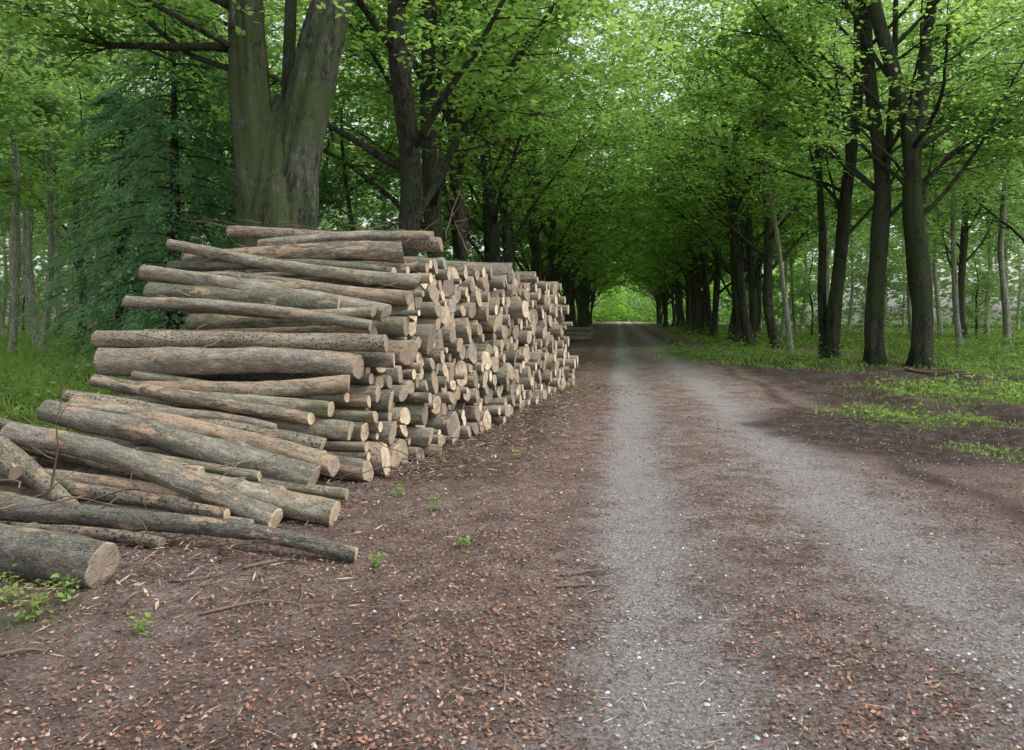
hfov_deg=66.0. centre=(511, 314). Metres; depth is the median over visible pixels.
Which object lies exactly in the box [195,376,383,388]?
log
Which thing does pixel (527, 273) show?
log
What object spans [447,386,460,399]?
log
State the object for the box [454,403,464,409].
log
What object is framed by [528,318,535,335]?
log
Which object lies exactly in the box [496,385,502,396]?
log
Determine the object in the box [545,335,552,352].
log
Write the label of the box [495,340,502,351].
log
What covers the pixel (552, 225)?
beech tree
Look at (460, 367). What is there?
log
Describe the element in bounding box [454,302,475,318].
log
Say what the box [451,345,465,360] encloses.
log
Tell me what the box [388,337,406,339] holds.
log
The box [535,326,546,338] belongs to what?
log
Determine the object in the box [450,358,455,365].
log
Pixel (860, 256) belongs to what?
forest tree
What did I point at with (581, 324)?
beech tree
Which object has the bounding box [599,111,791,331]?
beech tree
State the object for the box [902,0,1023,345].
forest tree
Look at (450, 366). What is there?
log
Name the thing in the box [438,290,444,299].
log
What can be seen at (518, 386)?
log
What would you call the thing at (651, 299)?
beech tree
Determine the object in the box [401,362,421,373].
log
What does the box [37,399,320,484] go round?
log
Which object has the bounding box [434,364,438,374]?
log
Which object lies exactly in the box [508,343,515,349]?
log
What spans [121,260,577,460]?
stacked logs
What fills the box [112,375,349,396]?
log
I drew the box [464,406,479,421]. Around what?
log
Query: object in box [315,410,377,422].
log
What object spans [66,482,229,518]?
log
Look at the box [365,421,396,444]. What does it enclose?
log
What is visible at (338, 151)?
forest tree
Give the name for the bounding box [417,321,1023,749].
road
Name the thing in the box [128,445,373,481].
log
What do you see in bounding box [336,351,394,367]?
log
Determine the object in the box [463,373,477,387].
log
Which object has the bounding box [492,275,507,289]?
log
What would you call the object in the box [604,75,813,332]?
beech tree
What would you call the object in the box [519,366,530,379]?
log
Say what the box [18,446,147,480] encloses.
log
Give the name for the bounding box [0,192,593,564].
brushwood
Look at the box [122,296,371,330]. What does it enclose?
log
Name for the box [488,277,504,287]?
log
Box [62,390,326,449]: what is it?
log
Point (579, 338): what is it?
log
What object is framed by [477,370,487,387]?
log
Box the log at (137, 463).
[0,422,282,526]
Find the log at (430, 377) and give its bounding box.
[421,370,437,394]
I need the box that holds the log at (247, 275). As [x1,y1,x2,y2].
[201,271,329,283]
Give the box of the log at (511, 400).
[501,395,514,406]
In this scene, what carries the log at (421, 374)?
on the log at (423, 386)
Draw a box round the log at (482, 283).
[475,277,488,289]
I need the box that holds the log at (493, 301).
[489,297,497,315]
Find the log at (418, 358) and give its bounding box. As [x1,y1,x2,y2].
[413,352,423,365]
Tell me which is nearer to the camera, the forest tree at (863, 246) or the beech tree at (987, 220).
the beech tree at (987, 220)
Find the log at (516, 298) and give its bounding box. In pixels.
[510,296,520,300]
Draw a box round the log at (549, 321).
[546,315,552,326]
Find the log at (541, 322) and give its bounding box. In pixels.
[536,319,546,325]
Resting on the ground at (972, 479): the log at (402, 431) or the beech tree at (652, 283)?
the beech tree at (652, 283)
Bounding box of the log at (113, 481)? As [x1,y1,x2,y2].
[0,468,204,503]
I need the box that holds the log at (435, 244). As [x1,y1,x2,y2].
[226,226,442,251]
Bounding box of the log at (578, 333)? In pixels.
[563,331,593,335]
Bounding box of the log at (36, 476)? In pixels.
[0,436,78,503]
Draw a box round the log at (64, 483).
[0,472,81,488]
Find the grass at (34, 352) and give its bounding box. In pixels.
[0,332,1023,649]
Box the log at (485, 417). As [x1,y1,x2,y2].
[479,411,490,429]
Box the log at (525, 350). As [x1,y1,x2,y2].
[516,346,529,363]
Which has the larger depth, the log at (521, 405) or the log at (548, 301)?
the log at (548, 301)
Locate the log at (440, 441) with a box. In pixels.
[431,434,443,444]
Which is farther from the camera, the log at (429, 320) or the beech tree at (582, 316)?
the beech tree at (582, 316)
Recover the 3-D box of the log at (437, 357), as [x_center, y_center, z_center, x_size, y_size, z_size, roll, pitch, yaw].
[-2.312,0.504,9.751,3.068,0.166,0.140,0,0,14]
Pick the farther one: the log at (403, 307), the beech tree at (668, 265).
the beech tree at (668, 265)
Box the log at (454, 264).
[446,263,464,265]
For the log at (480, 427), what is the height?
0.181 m
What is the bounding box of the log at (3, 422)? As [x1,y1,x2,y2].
[0,417,13,428]
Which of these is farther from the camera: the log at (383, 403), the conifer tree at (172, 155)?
the conifer tree at (172, 155)
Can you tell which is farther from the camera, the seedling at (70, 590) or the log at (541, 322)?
the log at (541, 322)
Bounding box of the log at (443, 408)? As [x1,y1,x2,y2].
[438,403,446,413]
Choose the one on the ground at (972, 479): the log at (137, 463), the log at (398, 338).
the log at (137, 463)
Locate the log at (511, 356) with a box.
[502,350,517,362]
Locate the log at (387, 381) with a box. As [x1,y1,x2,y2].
[373,375,391,388]
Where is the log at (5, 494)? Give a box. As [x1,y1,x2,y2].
[0,490,145,532]
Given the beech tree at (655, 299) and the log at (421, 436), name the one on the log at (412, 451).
the log at (421, 436)
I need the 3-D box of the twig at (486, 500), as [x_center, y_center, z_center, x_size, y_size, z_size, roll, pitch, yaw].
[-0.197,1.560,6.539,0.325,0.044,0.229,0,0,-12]
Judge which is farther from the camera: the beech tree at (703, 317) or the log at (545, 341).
the beech tree at (703, 317)
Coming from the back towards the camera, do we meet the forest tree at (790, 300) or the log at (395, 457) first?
the forest tree at (790, 300)
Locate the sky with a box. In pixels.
[0,0,1023,316]
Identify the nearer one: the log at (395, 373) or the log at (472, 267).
the log at (395, 373)
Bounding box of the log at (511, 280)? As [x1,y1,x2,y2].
[507,276,513,284]
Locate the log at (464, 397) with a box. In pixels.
[457,388,470,400]
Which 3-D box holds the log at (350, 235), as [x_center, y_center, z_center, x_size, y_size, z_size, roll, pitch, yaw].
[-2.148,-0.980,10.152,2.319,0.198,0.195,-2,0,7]
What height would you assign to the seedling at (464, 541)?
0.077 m
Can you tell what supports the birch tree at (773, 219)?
on the ground at (972, 479)
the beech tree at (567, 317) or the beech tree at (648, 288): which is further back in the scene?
the beech tree at (648, 288)
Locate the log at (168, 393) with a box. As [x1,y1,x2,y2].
[89,374,314,424]
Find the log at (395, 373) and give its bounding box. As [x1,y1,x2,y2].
[371,365,402,383]
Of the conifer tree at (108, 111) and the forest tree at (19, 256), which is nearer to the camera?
the conifer tree at (108, 111)
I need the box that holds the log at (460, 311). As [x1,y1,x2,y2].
[454,305,465,316]
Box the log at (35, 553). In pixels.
[0,523,119,588]
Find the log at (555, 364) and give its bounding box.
[552,360,558,372]
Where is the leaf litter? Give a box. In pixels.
[0,345,1023,749]
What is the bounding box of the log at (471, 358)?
[462,339,476,363]
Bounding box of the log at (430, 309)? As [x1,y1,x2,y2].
[415,302,441,316]
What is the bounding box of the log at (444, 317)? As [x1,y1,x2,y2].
[439,305,449,323]
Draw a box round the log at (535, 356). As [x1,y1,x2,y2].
[528,351,540,364]
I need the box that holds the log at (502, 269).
[445,260,511,282]
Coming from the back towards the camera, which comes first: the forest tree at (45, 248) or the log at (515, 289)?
the forest tree at (45, 248)
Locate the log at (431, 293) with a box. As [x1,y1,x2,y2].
[422,283,438,301]
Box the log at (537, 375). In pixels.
[534,369,540,380]
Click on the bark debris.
(492, 438)
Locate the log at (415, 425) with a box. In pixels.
[406,425,424,426]
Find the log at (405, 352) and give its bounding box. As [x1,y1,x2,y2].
[387,339,418,365]
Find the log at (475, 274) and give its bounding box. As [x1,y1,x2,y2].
[467,270,478,280]
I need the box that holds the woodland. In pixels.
[0,0,1023,327]
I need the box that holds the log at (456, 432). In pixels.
[446,411,459,440]
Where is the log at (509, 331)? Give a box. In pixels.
[507,327,511,336]
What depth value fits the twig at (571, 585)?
4.62 m
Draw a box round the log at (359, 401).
[334,394,370,407]
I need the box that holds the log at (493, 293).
[489,290,499,308]
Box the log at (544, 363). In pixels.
[540,359,546,370]
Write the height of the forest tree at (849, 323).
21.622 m
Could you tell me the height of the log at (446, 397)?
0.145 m
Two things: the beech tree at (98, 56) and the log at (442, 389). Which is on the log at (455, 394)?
the log at (442, 389)
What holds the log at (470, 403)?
on the log at (472, 413)
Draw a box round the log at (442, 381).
[437,376,447,387]
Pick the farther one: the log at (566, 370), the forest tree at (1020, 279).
the forest tree at (1020, 279)
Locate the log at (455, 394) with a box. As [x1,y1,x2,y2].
[446,392,457,404]
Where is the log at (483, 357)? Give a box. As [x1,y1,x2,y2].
[477,351,490,370]
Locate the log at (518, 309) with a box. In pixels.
[508,300,528,317]
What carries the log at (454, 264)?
on the log at (470, 278)
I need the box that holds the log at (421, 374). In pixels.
[416,367,423,379]
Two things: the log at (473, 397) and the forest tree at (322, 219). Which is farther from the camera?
the forest tree at (322, 219)
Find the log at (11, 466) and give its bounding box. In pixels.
[0,442,23,478]
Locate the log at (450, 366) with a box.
[444,362,453,379]
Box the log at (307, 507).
[37,457,340,525]
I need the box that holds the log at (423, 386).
[414,380,427,391]
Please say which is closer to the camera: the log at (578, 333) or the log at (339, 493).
the log at (339, 493)
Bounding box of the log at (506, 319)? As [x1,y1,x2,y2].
[502,314,509,325]
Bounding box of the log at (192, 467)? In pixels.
[0,429,204,471]
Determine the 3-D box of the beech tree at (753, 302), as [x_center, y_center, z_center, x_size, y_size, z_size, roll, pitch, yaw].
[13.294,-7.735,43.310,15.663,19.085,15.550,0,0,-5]
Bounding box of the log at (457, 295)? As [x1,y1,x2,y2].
[454,291,460,303]
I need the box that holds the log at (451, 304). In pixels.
[445,299,455,312]
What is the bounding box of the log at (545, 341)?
[542,333,549,346]
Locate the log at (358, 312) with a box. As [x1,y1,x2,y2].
[180,307,376,318]
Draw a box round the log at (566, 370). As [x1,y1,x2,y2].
[563,366,568,380]
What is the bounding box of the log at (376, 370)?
[370,367,385,372]
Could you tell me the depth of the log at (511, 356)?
12.62 m
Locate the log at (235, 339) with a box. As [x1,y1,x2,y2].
[91,330,388,352]
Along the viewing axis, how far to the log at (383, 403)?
8.13 m
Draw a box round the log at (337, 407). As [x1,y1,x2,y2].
[334,405,369,410]
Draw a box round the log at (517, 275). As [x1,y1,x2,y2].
[514,272,519,284]
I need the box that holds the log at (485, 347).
[477,344,491,355]
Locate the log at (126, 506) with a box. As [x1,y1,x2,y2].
[44,498,254,522]
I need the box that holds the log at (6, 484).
[0,483,28,485]
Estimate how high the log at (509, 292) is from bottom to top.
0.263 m
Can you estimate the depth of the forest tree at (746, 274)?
75.39 m
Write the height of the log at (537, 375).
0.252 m
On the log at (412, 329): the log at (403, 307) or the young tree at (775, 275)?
the log at (403, 307)
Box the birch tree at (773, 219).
[725,132,828,353]
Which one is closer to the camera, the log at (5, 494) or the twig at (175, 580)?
the twig at (175, 580)
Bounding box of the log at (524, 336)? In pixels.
[517,330,531,343]
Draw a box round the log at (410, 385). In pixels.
[392,379,414,394]
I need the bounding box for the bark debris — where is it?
[0,378,1023,749]
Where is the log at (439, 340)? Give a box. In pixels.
[435,329,443,346]
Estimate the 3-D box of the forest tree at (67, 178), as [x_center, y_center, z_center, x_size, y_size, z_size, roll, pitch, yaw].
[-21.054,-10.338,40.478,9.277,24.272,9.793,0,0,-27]
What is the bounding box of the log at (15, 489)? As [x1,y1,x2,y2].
[0,485,188,504]
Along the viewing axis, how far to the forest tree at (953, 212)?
38.62 m
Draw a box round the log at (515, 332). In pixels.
[510,325,518,339]
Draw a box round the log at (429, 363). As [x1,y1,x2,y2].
[422,358,434,369]
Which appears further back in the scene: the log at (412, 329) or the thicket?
the thicket
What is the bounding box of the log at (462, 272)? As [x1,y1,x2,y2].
[450,266,467,279]
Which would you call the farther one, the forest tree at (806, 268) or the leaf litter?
the forest tree at (806, 268)
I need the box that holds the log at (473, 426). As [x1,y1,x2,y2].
[465,422,478,434]
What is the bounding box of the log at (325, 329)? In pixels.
[144,325,377,333]
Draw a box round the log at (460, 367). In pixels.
[453,361,467,386]
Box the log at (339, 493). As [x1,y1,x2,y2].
[247,477,348,499]
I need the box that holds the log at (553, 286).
[538,281,557,294]
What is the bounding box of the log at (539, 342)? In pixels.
[535,338,541,348]
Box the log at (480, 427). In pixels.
[466,421,483,432]
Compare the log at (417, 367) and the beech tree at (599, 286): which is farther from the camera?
the beech tree at (599, 286)
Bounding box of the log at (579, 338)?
[569,336,590,340]
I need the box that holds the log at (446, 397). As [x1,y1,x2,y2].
[435,391,453,403]
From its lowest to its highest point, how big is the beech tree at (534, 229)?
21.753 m
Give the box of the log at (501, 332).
[495,325,506,338]
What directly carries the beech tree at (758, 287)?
on the ground at (972, 479)
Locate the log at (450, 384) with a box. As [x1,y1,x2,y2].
[446,380,455,389]
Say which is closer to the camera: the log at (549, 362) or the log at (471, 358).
the log at (471, 358)
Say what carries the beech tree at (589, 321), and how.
on the ground at (972, 479)
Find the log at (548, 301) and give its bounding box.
[546,297,550,304]
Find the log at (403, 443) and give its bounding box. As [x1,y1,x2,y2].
[393,438,407,462]
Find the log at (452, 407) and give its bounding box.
[447,401,456,410]
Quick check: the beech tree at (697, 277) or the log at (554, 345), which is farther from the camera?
the beech tree at (697, 277)
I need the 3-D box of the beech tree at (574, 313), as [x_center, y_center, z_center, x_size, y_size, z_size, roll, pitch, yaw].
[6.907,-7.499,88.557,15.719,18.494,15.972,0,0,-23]
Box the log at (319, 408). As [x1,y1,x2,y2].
[117,390,333,416]
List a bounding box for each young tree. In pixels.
[0,235,19,301]
[0,239,68,333]
[38,214,135,320]
[218,71,400,231]
[225,41,464,260]
[379,150,520,261]
[443,160,562,275]
[710,216,803,319]
[773,238,852,337]
[845,228,907,327]
[931,241,1022,337]
[986,217,1023,323]
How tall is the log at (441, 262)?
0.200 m
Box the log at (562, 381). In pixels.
[559,377,565,388]
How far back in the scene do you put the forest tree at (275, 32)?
50.03 m
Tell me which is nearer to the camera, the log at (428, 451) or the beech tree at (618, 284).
the log at (428, 451)
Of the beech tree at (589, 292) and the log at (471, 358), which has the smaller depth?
the log at (471, 358)
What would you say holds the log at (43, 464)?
on the ground at (972, 479)
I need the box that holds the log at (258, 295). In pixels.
[143,282,339,308]
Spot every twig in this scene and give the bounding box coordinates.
[0,638,46,656]
[33,386,70,500]
[168,572,227,586]
[196,246,230,264]
[199,599,312,615]
[243,551,309,569]
[289,584,333,628]
[392,612,427,628]
[445,190,460,239]
[454,221,469,253]
[471,497,503,508]
[553,583,610,591]
[560,567,628,576]
[859,644,890,652]
[904,368,971,373]
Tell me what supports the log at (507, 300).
on the stacked logs at (496, 407)
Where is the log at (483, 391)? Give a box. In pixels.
[478,385,488,394]
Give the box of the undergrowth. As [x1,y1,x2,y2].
[0,292,1023,452]
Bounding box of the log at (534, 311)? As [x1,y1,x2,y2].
[529,309,536,320]
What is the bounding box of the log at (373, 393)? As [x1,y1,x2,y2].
[207,380,380,402]
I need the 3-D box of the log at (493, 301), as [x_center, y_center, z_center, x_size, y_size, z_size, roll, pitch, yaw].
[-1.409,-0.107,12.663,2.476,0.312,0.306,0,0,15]
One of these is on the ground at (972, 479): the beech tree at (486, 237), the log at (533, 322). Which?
the beech tree at (486, 237)
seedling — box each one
[0,563,25,604]
[4,573,64,620]
[48,569,85,602]
[130,612,153,635]
[369,552,386,567]
[392,483,405,497]
[428,493,438,510]
[457,535,470,547]
[510,447,520,458]
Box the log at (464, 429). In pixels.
[459,425,470,437]
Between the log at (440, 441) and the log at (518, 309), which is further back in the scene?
the log at (518, 309)
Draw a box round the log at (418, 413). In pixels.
[395,402,427,424]
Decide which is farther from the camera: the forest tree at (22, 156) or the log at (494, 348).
the forest tree at (22, 156)
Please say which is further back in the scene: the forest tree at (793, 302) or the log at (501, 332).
the forest tree at (793, 302)
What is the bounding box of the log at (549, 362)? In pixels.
[545,355,553,370]
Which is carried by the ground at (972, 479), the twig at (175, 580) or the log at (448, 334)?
the twig at (175, 580)
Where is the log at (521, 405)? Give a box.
[513,400,525,411]
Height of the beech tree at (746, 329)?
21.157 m
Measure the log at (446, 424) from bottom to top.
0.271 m
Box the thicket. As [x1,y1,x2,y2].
[449,248,816,321]
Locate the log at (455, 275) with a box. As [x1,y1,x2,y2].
[451,267,459,286]
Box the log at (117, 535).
[13,522,165,547]
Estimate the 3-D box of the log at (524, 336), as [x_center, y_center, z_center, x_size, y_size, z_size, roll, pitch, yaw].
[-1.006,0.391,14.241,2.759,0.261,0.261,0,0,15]
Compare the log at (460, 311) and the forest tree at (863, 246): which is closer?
the log at (460, 311)
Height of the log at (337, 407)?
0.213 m
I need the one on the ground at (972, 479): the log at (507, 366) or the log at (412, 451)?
the log at (412, 451)
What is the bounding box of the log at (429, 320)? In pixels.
[417,317,440,330]
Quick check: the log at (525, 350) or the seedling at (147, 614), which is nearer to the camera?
the seedling at (147, 614)
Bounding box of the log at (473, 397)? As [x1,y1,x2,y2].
[457,389,477,403]
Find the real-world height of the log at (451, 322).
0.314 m
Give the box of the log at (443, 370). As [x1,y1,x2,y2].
[436,363,448,381]
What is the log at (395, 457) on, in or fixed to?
on the ground at (972, 479)
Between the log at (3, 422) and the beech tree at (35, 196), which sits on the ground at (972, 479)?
the beech tree at (35, 196)
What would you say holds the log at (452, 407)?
on the log at (456, 432)
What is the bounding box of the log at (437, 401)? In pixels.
[428,396,440,414]
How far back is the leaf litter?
3.74 m
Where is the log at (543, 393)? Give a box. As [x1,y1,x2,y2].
[532,389,546,400]
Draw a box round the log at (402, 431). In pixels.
[395,425,407,436]
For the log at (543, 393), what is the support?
on the ground at (972, 479)
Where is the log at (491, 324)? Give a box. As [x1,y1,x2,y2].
[478,315,498,331]
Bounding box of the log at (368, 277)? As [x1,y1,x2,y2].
[166,239,421,288]
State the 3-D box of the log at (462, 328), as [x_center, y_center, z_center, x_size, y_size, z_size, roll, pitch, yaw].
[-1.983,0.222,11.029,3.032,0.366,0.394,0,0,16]
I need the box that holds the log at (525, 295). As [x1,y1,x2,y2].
[519,289,529,300]
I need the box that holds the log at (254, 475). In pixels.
[138,450,262,480]
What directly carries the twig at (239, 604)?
on the ground at (972, 479)
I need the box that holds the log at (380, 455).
[146,441,390,475]
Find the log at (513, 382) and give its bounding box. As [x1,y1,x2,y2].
[510,379,516,387]
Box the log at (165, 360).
[93,347,363,378]
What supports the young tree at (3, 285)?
on the ground at (972, 479)
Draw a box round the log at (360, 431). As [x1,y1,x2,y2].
[327,422,368,441]
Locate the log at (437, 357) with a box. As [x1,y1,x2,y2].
[422,351,444,363]
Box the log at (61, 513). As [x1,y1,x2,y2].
[0,498,357,560]
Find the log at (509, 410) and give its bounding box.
[507,404,511,417]
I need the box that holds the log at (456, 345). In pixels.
[443,338,462,352]
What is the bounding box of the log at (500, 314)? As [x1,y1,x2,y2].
[496,311,502,324]
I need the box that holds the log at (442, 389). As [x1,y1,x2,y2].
[438,386,446,391]
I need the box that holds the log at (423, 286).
[251,272,427,289]
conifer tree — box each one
[15,85,197,361]
[39,0,237,376]
[130,71,236,328]
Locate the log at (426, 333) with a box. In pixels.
[405,324,435,354]
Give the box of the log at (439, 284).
[436,280,441,289]
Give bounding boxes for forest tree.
[0,0,86,174]
[0,0,122,357]
[0,0,130,353]
[0,4,87,339]
[0,6,130,341]
[0,18,121,346]
[0,42,56,190]
[0,47,66,233]
[0,52,54,331]
[0,54,39,336]
[0,205,47,323]
[2,5,100,338]
[10,3,191,327]
[21,75,104,331]
[33,147,107,333]
[33,202,71,328]
[53,76,143,319]
[64,58,148,325]
[124,89,220,240]
[144,20,228,243]
[187,0,304,183]
[319,94,373,231]
[319,159,359,229]
[321,54,399,231]
[334,10,421,228]
[363,134,421,230]
[415,90,480,250]
[718,122,788,309]
[729,95,805,283]
[753,151,816,334]
[766,12,886,302]
[773,197,814,332]
[786,135,829,319]
[787,93,841,329]
[793,98,864,296]
[797,2,954,224]
[801,81,869,297]
[815,135,889,331]
[834,100,898,333]
[840,117,900,298]
[851,15,994,229]
[857,38,976,339]
[879,42,990,335]
[888,172,932,328]
[888,197,942,329]
[889,0,1023,346]
[889,114,959,259]
[891,142,960,290]
[896,40,996,333]
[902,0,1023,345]
[930,206,995,329]
[937,128,996,315]
[940,0,1023,333]
[958,81,1023,335]
[986,180,1023,330]
[993,54,1023,238]
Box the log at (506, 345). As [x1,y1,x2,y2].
[503,339,508,349]
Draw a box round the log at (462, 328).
[454,318,471,343]
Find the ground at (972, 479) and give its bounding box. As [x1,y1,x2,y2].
[0,317,1023,749]
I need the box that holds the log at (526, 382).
[518,377,531,389]
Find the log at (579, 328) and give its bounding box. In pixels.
[564,327,592,330]
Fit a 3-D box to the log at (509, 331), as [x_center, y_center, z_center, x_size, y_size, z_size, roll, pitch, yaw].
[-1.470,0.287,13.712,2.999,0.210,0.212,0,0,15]
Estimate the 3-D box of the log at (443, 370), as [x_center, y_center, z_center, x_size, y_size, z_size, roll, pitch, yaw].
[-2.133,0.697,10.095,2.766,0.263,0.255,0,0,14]
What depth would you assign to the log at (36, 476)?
6.08 m
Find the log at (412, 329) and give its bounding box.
[387,322,415,336]
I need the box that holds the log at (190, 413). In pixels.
[67,403,277,429]
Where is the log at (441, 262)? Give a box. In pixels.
[433,257,446,268]
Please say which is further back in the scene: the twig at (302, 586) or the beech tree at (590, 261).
the beech tree at (590, 261)
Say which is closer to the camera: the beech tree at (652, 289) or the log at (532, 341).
the log at (532, 341)
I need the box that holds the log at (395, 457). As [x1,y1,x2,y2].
[387,443,401,467]
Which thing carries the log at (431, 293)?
on the log
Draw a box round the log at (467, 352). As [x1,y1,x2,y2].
[464,345,469,358]
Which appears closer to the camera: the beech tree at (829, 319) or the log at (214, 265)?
the log at (214, 265)
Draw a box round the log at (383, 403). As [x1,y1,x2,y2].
[370,389,393,411]
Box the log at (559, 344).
[557,341,562,348]
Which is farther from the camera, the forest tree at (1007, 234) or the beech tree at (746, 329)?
the forest tree at (1007, 234)
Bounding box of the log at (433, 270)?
[404,256,437,274]
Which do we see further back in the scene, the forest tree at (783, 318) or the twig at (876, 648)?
the forest tree at (783, 318)
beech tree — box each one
[0,0,226,348]
[0,0,227,326]
[0,0,421,246]
[0,0,620,247]
[0,1,139,216]
[16,0,746,256]
[142,0,743,257]
[185,0,721,261]
[267,0,724,262]
[332,0,693,261]
[339,0,696,271]
[384,0,707,280]
[394,0,688,273]
[418,0,694,280]
[441,47,677,283]
[448,69,657,280]
[463,107,655,292]
[464,114,653,321]
[472,104,658,318]
[477,100,672,326]
[513,189,641,326]
[514,139,650,326]
[515,159,643,299]
[518,168,651,326]
[525,238,643,326]
[529,221,646,313]
[558,211,633,326]
[576,28,835,336]
[576,209,641,325]
[576,243,639,325]
[576,260,631,305]
[577,256,642,309]
[583,0,906,345]
[583,36,825,335]
[584,264,638,313]
[588,275,623,323]
[589,269,628,320]
[590,0,856,337]
[590,264,630,323]
[595,103,728,330]
[598,0,912,341]
[599,0,982,348]
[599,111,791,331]
[602,33,864,339]
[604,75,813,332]
[605,212,711,327]
[606,115,789,314]
[611,210,722,325]
[613,176,724,324]
[614,227,713,326]
[614,238,683,325]
[616,1,896,342]
[616,216,714,327]
[620,253,670,324]
[621,215,686,326]
[621,262,663,309]
[621,280,656,322]
[622,124,726,329]
[623,229,685,324]
[623,232,682,325]
[623,272,670,323]
[625,0,1023,358]
[625,200,729,328]
[625,279,669,323]
[647,0,1023,366]
[649,75,863,334]
[651,0,1023,368]
[839,0,1023,339]
[850,0,1023,243]
[882,0,1023,193]
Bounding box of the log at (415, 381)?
[412,375,418,387]
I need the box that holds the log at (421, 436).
[404,426,433,445]
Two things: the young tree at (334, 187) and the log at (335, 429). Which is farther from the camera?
the young tree at (334, 187)
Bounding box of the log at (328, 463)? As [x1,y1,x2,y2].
[68,395,339,476]
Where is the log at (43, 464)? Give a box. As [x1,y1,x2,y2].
[30,456,285,489]
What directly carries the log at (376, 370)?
on the log at (387, 381)
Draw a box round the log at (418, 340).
[407,337,421,347]
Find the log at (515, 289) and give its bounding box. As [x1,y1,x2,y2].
[508,284,516,294]
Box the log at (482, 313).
[468,302,488,321]
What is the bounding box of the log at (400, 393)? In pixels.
[383,385,407,401]
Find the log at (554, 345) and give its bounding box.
[553,339,556,348]
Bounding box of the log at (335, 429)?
[176,407,353,440]
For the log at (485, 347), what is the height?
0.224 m
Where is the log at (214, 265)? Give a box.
[166,259,395,272]
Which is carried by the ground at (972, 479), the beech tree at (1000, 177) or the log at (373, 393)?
the beech tree at (1000, 177)
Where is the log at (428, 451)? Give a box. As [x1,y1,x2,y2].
[407,444,441,456]
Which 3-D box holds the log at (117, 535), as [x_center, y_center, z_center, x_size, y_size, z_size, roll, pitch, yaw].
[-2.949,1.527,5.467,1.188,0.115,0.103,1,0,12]
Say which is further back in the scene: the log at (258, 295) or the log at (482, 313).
the log at (482, 313)
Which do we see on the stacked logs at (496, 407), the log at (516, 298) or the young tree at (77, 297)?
the log at (516, 298)
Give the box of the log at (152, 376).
[131,370,349,402]
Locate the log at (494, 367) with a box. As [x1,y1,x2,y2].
[489,356,498,372]
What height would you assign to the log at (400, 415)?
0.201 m
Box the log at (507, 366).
[499,363,513,380]
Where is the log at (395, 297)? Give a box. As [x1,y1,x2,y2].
[193,271,413,305]
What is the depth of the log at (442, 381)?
9.51 m
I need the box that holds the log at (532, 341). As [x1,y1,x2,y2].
[529,334,534,345]
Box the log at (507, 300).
[504,297,509,307]
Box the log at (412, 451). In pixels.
[407,446,424,459]
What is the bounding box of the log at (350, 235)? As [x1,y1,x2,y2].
[257,230,433,246]
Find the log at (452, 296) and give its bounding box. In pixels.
[445,294,454,299]
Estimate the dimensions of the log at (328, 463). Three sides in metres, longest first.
2.748 x 0.254 x 0.221 m
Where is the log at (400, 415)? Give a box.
[390,407,409,424]
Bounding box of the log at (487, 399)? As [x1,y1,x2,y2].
[479,388,492,403]
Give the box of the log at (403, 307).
[389,301,414,318]
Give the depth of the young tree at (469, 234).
33.40 m
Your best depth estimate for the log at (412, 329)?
8.95 m
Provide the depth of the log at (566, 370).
16.84 m
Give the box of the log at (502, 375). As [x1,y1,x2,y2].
[492,368,509,384]
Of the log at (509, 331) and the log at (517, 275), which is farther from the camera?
the log at (517, 275)
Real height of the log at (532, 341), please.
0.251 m
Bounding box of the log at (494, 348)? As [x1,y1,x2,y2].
[491,346,498,357]
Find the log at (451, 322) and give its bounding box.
[441,314,454,326]
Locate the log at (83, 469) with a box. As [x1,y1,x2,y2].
[45,465,122,477]
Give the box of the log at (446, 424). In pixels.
[425,414,457,435]
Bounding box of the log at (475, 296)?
[468,286,481,306]
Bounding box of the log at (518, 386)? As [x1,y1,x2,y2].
[514,384,520,394]
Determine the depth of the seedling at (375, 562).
5.03 m
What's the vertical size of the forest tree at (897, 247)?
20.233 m
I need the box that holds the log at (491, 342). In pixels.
[487,336,496,345]
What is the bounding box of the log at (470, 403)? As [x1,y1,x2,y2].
[457,388,477,404]
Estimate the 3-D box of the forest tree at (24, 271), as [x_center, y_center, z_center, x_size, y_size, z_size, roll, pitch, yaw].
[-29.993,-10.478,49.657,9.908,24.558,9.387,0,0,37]
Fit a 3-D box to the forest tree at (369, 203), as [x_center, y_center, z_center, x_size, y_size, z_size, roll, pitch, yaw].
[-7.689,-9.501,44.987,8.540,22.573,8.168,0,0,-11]
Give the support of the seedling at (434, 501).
on the ground at (972, 479)
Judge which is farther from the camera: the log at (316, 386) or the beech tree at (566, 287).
the beech tree at (566, 287)
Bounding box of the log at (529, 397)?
[525,393,530,401]
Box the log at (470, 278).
[467,276,474,285]
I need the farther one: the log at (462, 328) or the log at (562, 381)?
the log at (562, 381)
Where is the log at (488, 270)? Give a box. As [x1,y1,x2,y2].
[480,266,492,278]
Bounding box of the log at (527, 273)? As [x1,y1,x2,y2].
[518,271,535,276]
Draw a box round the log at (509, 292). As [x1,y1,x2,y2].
[505,287,513,299]
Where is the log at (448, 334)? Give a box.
[440,325,455,342]
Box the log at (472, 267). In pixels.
[464,264,478,270]
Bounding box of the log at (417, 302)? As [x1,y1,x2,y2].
[391,285,421,308]
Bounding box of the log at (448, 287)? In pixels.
[441,274,453,296]
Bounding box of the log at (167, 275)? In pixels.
[138,264,391,321]
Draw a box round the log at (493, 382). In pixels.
[487,375,496,385]
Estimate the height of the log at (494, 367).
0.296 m
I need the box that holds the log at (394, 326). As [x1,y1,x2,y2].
[185,313,409,336]
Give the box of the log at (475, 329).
[470,323,480,335]
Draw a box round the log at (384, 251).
[182,241,403,262]
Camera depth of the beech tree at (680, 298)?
87.81 m
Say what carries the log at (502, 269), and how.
on the stacked logs at (496, 407)
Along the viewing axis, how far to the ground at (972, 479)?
4.49 m

